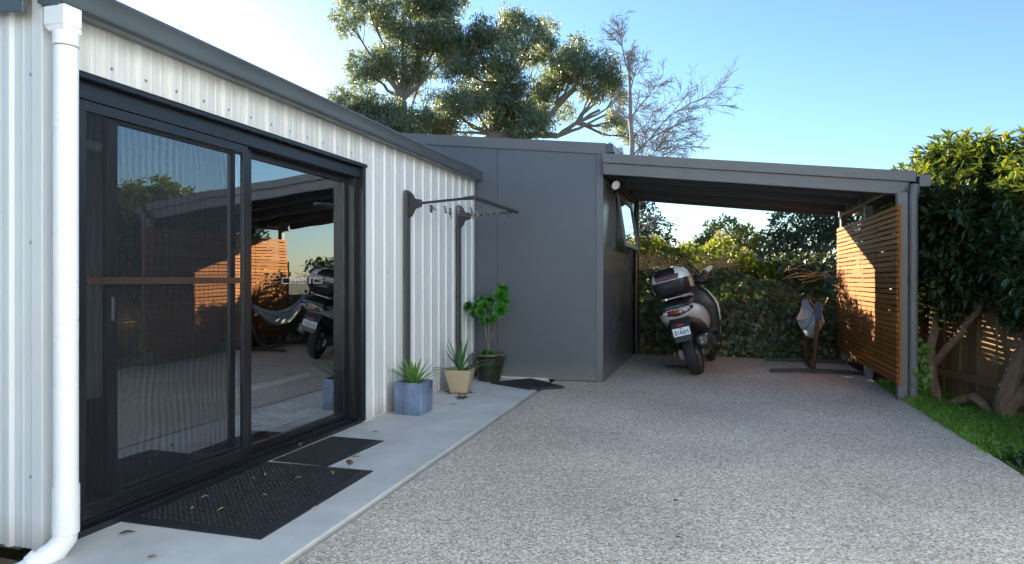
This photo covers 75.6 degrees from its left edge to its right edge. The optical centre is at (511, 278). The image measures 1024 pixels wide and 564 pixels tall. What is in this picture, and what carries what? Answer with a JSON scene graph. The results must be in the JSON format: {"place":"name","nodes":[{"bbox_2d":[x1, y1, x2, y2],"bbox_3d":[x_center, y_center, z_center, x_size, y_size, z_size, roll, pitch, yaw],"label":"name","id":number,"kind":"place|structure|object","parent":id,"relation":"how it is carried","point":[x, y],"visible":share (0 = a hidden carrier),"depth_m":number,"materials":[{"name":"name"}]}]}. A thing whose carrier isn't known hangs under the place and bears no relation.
{"place":"outdoors","nodes":[
{"label":"outdoors","id":0,"kind":"place"},
{"bbox_2d":[0,558,19,563],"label":"bare soil","id":1,"kind":"structure","parent":0,"point":[5,561],"depth_m":2.87,"materials":[{"name":"brown soil"}]},
{"bbox_2d":[15,376,549,563],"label":"concrete path","id":2,"kind":"structure","parent":0,"point":[407,449],"depth_m":3.65,"materials":[{"name":"grey concrete"}]},
{"bbox_2d":[0,0,482,563],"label":"shed","id":3,"kind":"structure","parent":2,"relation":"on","point":[196,234],"depth_m":3.63,"materials":[{"name":"beige metal"}]},
{"bbox_2d":[79,98,247,521],"bbox_3d":[-1.860,0.148,3.638,0.030,1.983,1.178,0,0,17],"label":"screen door","id":4,"kind":"structure","parent":3,"relation":"in","point":[193,223],"depth_m":3.52,"materials":[{"name":"black metal"}]},
{"bbox_2d":[102,140,250,475],"bbox_3d":[-1.868,0.155,3.791,0.033,1.997,1.070,0,0,17],"label":"glass door","id":5,"kind":"structure","parent":3,"relation":"in","point":[249,150],"depth_m":4.28,"materials":[{"name":"black metal"}]},
{"bbox_2d":[251,371,320,434],"bbox_3d":[-2.033,0.990,4.902,0.380,0.380,1.600,0,0,17],"label":"shoe rack","id":6,"kind":"object","parent":3,"relation":"in","point":[267,389],"visible":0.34,"depth_m":5.43,"materials":[{"name":"paint"}]},
{"bbox_2d":[251,420,264,431],"bbox_3d":[-1.944,1.060,4.834,0.270,0.095,0.088,0,0,8],"label":"sneaker","id":7,"kind":"object","parent":6,"relation":"on","point":[256,426],"visible":0.43,"depth_m":4.80,"materials":[{"name":"white rubber"}]},
{"bbox_2d":[251,411,281,424],"bbox_3d":[-1.900,1.060,5.051,0.270,0.095,0.088,0,0,5],"label":"sneaker","id":8,"kind":"object","parent":6,"relation":"on","point":[264,418],"visible":0.83,"depth_m":5.02,"materials":[{"name":"white rubber"}]},
{"bbox_2d":[264,404,298,416],"bbox_3d":[-1.859,1.060,5.321,0.270,0.095,0.088,0,0,0],"label":"sneaker","id":9,"kind":"object","parent":6,"relation":"on","point":[278,410],"visible":0.91,"depth_m":5.29,"materials":[{"name":"white rubber"}]},
{"bbox_2d":[274,401,307,413],"bbox_3d":[-1.822,1.060,5.446,0.270,0.095,0.088,0,0,-3],"label":"sneaker","id":10,"kind":"object","parent":6,"relation":"on","point":[300,409],"visible":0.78,"depth_m":5.42,"materials":[{"name":"white rubber"}]},
{"bbox_2d":[122,462,372,539],"bbox_3d":[-1.376,1.191,3.676,0.800,0.016,1.125,0,0,17],"label":"rubber mat","id":11,"kind":"object","parent":2,"relation":"on","point":[249,510],"visible":1,"depth_m":3.52,"materials":[{"name":"black rubber"}]},
{"bbox_2d":[272,436,382,466],"bbox_3d":[-1.262,1.193,4.611,0.455,0.012,0.710,0,0,17],"label":"rubber mat","id":12,"kind":"object","parent":2,"relation":"on","point":[329,451],"visible":1,"depth_m":4.55,"materials":[{"name":"black rubber"}]},
{"bbox_2d":[346,459,353,464],"bbox_3d":[-1.025,1.160,4.167,0.050,0.035,0.023,18,-26,-17],"label":"dry leaf","id":13,"kind":"object","parent":2,"relation":"on","point":[349,462],"visible":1,"depth_m":4.17,"materials":[{"name":"brown plant"}]},
{"bbox_2d":[388,356,447,415],"bbox_3d":[-0.881,0.942,5.911,0.638,0.512,0.374,0,0,39],"label":"potted plant","id":14,"kind":"object","parent":2,"relation":"on","point":[413,393],"visible":0.99,"depth_m":5.82,"materials":[{"name":"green plant"}]},
{"bbox_2d":[444,389,475,394],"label":"leaf litter","id":15,"kind":"object","parent":2,"relation":"on","point":[460,393],"visible":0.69,"depth_m":6.88,"materials":[{"name":"brown plant"}]},
{"bbox_2d":[404,190,517,377],"bbox_3d":[-0.470,0.176,6.787,0.704,2.023,1.425,0,0,17],"label":"clothesline","id":16,"kind":"object","parent":2,"relation":"on","point":[412,204],"visible":0.85,"depth_m":6.24,"materials":[{"name":"grey metal"}]},
{"bbox_2d":[433,339,491,393],"bbox_3d":[-0.488,0.897,6.942,0.759,0.602,0.411,0,0,4],"label":"potted plant","id":17,"kind":"object","parent":2,"relation":"on","point":[459,377],"visible":1,"depth_m":6.87,"materials":[{"name":"green plant"}]},
{"bbox_2d":[464,283,511,381],"bbox_3d":[-0.267,0.624,7.723,0.488,1.148,0.507,0,0,-36],"label":"potted plant","id":18,"kind":"object","parent":2,"relation":"on","point":[494,370],"visible":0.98,"depth_m":7.64,"materials":[{"name":"green plant"}]},
{"bbox_2d":[490,378,564,389],"bbox_3d":[0.169,1.188,7.406,0.566,0.019,0.700,0,0,-31],"label":"rubber mat","id":19,"kind":"object","parent":2,"relation":"on","point":[530,384],"visible":1,"depth_m":7.38,"materials":[{"name":"black rubber"}]},
{"bbox_2d":[0,282,1011,560],"bbox_3d":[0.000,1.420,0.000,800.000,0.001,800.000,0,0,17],"label":"ground","id":20,"kind":"structure","parent":0,"point":[14,554],"depth_m":3.42,"materials":[{"name":"soil"}]},
{"bbox_2d":[322,0,476,135],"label":"eucalyptus tree","id":21,"kind":"object","parent":20,"relation":"on","point":[437,17],"visible":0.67,"depth_m":36.58,"materials":[{"name":"green plant"}]},
{"bbox_2d":[409,0,641,148],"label":"eucalyptus tree","id":22,"kind":"object","parent":20,"relation":"on","point":[497,96],"visible":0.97,"depth_m":35.32,"materials":[{"name":"green plant"}]},
{"bbox_2d":[639,201,680,290],"bbox_3d":[3.068,-0.438,15.373,1.873,3.698,1.534,0,0,17],"label":"leafy tree","id":23,"kind":"object","parent":20,"relation":"on","point":[647,231],"visible":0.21,"depth_m":15.12,"materials":[{"name":"green plant"}]},
{"bbox_2d":[595,9,744,236],"bbox_3d":[3.301,-2.056,13.912,3.048,6.916,2.249,0,0,17],"label":"bare tree","id":24,"kind":"object","parent":20,"relation":"on","point":[665,143],"visible":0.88,"depth_m":13.96,"materials":[{"name":"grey plant"}]},
{"bbox_2d":[684,212,771,301],"bbox_3d":[6.472,-0.296,20.004,2.970,3.427,2.775,0,0,17],"label":"leafy tree","id":25,"kind":"object","parent":20,"relation":"on","point":[739,233],"visible":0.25,"depth_m":19.72,"materials":[{"name":"green plant"}]},
{"bbox_2d":[752,211,863,296],"bbox_3d":[7.372,-0.541,15.568,3.272,3.918,2.674,0,0,17],"label":"leafy tree","id":26,"kind":"object","parent":20,"relation":"on","point":[796,239],"visible":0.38,"depth_m":15.39,"materials":[{"name":"green plant"}]},
{"bbox_2d":[117,0,1023,280],"label":"sky","id":27,"kind":"structure","parent":0,"point":[837,83],"materials":[{"name":"blue"}]},
{"bbox_2d":[291,354,1023,563],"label":"driveway","id":28,"kind":"structure","parent":0,"point":[742,460],"depth_m":3.87,"materials":[{"name":"grey gravel"}]},
{"bbox_2d":[402,133,639,382],"bbox_3d":[-0.552,-0.430,9.788,4.656,3.272,3.170,0,0,17],"label":"extension","id":29,"kind":"object","parent":28,"relation":"on","point":[558,254],"visible":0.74,"depth_m":7.92,"materials":[{"name":"black metal"}]},
{"bbox_2d":[613,190,638,253],"bbox_3d":[1.594,-0.753,9.188,0.201,0.755,1.590,0,0,17],"label":"window","id":30,"kind":"structure","parent":29,"relation":"in","point":[625,239],"depth_m":8.90,"materials":[{"name":"clear glass"}]},
{"bbox_2d":[664,365,687,368],"bbox_3d":[2.284,1.194,8.932,0.420,0.023,0.160,0,0,17],"label":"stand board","id":31,"kind":"object","parent":28,"relation":"on","point":[676,366],"visible":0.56,"depth_m":8.89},
{"bbox_2d":[652,263,720,374],"bbox_3d":[2.435,0.506,8.965,0.843,1.523,2.301,-16,-6,22],"label":"scooter","id":32,"kind":"object","parent":28,"relation":"on","point":[690,316],"visible":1,"depth_m":8.11,"materials":[{"name":"metal"}]},
{"bbox_2d":[602,153,930,399],"bbox_3d":[3.058,-0.057,8.588,3.282,2.755,3.531,0,0,17],"label":"carport","id":33,"kind":"object","parent":28,"relation":"on","point":[845,192],"visible":0.92,"depth_m":7.27,"materials":[{"name":"grey paint"}]},
{"bbox_2d":[606,179,619,189],"bbox_3d":[1.197,-1.139,7.915,0.127,0.161,0.207,0,0,-33],"label":"security light","id":34,"kind":"object","parent":33,"relation":"attached to","point":[613,184],"visible":0.93,"depth_m":7.85,"materials":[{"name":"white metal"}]},
{"bbox_2d":[837,204,901,384],"bbox_3d":[4.245,0.155,7.987,0.044,1.760,3.248,0,0,17],"label":"slat screen","id":35,"kind":"object","parent":33,"relation":"attached to","point":[877,367],"visible":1,"depth_m":7.41,"materials":[{"name":"brown wood"}]},
{"bbox_2d":[766,295,862,374],"bbox_3d":[4.025,0.718,8.936,1.090,0.972,1.723,0,0,17],"label":"hammock stand","id":36,"kind":"object","parent":28,"relation":"on","point":[812,365],"visible":0.93,"depth_m":8.43,"materials":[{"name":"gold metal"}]},
{"bbox_2d":[796,298,824,337],"bbox_3d":[4.037,0.535,8.899,0.348,0.532,1.707,0,0,17],"label":"hammock","id":37,"kind":"object","parent":36,"relation":"hanging from","point":[807,316],"visible":0.83,"depth_m":8.63,"materials":[{"name":"white fabric"}]},
{"bbox_2d":[848,361,1023,476],"bbox_3d":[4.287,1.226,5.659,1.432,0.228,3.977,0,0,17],"label":"grass","id":38,"kind":"structure","parent":0,"point":[943,420],"depth_m":5.69,"materials":[{"name":"green plant"}]},
{"bbox_2d":[639,231,848,359],"bbox_3d":[3.520,0.175,10.922,3.948,2.188,1.712,0,0,17],"label":"ivy hedge","id":39,"kind":"object","parent":38,"relation":"on","point":[792,276],"visible":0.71,"depth_m":10.41,"materials":[{"name":"green plant"}]},
{"bbox_2d":[639,297,852,361],"bbox_3d":[1.338,0.793,11.082,8.120,1.015,0.066,0,0,17],"label":"timber fence","id":40,"kind":"object","parent":38,"relation":"on","point":[850,359],"visible":0.02,"depth_m":10.42,"materials":[{"name":"brown wood"}]},
{"bbox_2d":[912,337,934,399],"bbox_3d":[4.081,0.921,6.657,0.287,0.692,0.411,0,0,26],"label":"climber plant","id":41,"kind":"object","parent":38,"relation":"on","point":[922,350],"visible":0.63,"depth_m":6.58,"materials":[{"name":"green plant"}]},
{"bbox_2d":[851,255,1023,414],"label":"timber fence","id":42,"kind":"object","parent":38,"relation":"on","point":[976,359],"visible":0.11,"depth_m":6.99,"materials":[{"name":"brown wood"}]},
{"bbox_2d":[858,124,1023,413],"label":"hedge tree","id":43,"kind":"object","parent":38,"relation":"on","point":[953,201],"visible":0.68,"depth_m":6.72,"materials":[{"name":"green plant"}]},
{"bbox_2d":[885,380,1023,458],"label":"clover","id":44,"kind":"object","parent":38,"relation":"on","point":[996,433],"visible":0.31,"depth_m":5.60,"materials":[{"name":"green plant"}]},
{"bbox_2d":[967,146,1023,417],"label":"hedge tree","id":45,"kind":"object","parent":38,"relation":"on","point":[1006,277],"visible":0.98,"depth_m":6.05,"materials":[{"name":"green plant"}]},
{"bbox_2d":[1004,449,1023,471],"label":"ground cover","id":46,"kind":"object","parent":38,"relation":"on","point":[1018,458],"visible":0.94,"depth_m":4.38,"materials":[{"name":"green plant"}]}
]}

